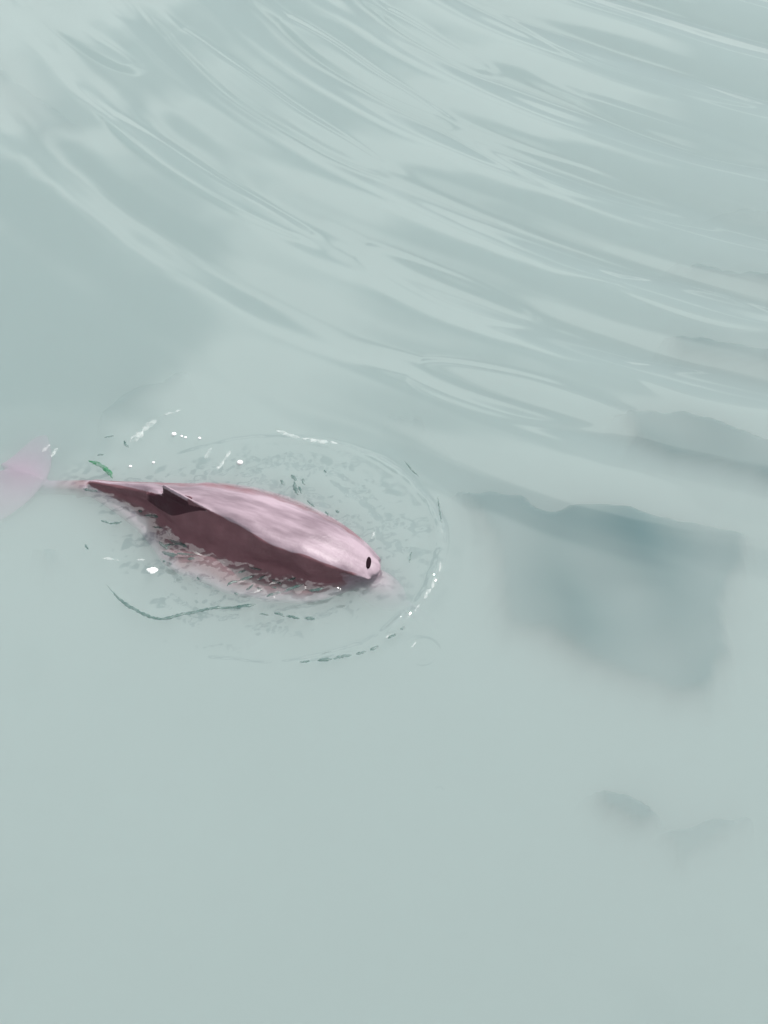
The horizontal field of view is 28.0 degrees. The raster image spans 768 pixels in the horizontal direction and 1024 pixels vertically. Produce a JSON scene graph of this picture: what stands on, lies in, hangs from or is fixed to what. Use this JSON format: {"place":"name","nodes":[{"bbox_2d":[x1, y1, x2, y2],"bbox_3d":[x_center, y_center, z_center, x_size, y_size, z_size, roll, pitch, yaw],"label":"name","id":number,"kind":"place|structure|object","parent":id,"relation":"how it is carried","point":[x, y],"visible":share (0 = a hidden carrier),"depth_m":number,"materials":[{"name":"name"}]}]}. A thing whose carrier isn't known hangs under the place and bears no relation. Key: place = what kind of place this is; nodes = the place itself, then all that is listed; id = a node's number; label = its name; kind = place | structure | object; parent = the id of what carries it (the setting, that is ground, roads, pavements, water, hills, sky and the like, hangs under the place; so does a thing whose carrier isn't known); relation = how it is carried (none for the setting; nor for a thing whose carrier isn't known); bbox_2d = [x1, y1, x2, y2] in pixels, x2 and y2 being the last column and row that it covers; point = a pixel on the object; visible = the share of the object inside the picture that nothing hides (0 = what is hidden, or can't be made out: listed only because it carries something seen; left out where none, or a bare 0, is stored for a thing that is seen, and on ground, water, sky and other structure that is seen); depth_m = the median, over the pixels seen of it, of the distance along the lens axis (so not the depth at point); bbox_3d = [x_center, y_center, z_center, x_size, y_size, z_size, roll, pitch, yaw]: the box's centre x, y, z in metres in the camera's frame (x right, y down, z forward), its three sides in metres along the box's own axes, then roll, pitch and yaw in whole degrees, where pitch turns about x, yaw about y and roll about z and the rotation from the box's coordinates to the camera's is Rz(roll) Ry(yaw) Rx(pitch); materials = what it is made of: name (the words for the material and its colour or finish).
{"place":"outdoors","nodes":[
{"label":"outdoors","id":0,"kind":"place"},
{"bbox_2d":[0,0,767,1023],"bbox_3d":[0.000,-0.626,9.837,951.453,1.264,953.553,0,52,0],"label":"water surface","id":1,"kind":"object","parent":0,"point":[492,274],"visible":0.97,"depth_m":9.48,"materials":[{"name":"teal liquid"}]},
{"bbox_3d":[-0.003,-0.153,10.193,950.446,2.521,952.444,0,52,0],"label":"water","id":2,"kind":"structure","parent":0,"visible":0},
{"bbox_2d":[88,460,112,477],"bbox_3d":[-1.587,-0.253,8.691,0.202,0.007,0.042,34,59,24],"label":"weed scrap","id":3,"kind":"object","parent":2,"relation":"on","point":[105,469],"visible":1,"depth_m":8.68,"materials":[{"name":"green plant"}]},
{"bbox_2d":[147,567,157,573],"bbox_3d":[-1.241,0.307,8.253,0.052,0.014,0.049,-31,58,-22],"label":"foam patch","id":4,"kind":"object","parent":2,"relation":"on","point":[151,570],"visible":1,"depth_m":8.25,"materials":[{"name":"white liquid"}]},
{"bbox_2d":[113,593,245,619],"bbox_3d":[-1.095,0.505,8.105,0.809,0.020,0.178,7,52,6],"label":"ripple line","id":5,"kind":"object","parent":2,"relation":"on","point":[126,604],"visible":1,"depth_m":8.10,"materials":[{"name":"teal liquid"}]},
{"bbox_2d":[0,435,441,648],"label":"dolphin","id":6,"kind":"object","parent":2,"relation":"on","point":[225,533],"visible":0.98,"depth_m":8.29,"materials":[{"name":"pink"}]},
{"bbox_2d":[84,435,441,662],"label":"ripple flecks","id":7,"kind":"object","parent":2,"relation":"on","point":[295,488],"visible":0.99,"depth_m":8.24,"materials":[{"name":"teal liquid"}]}
]}

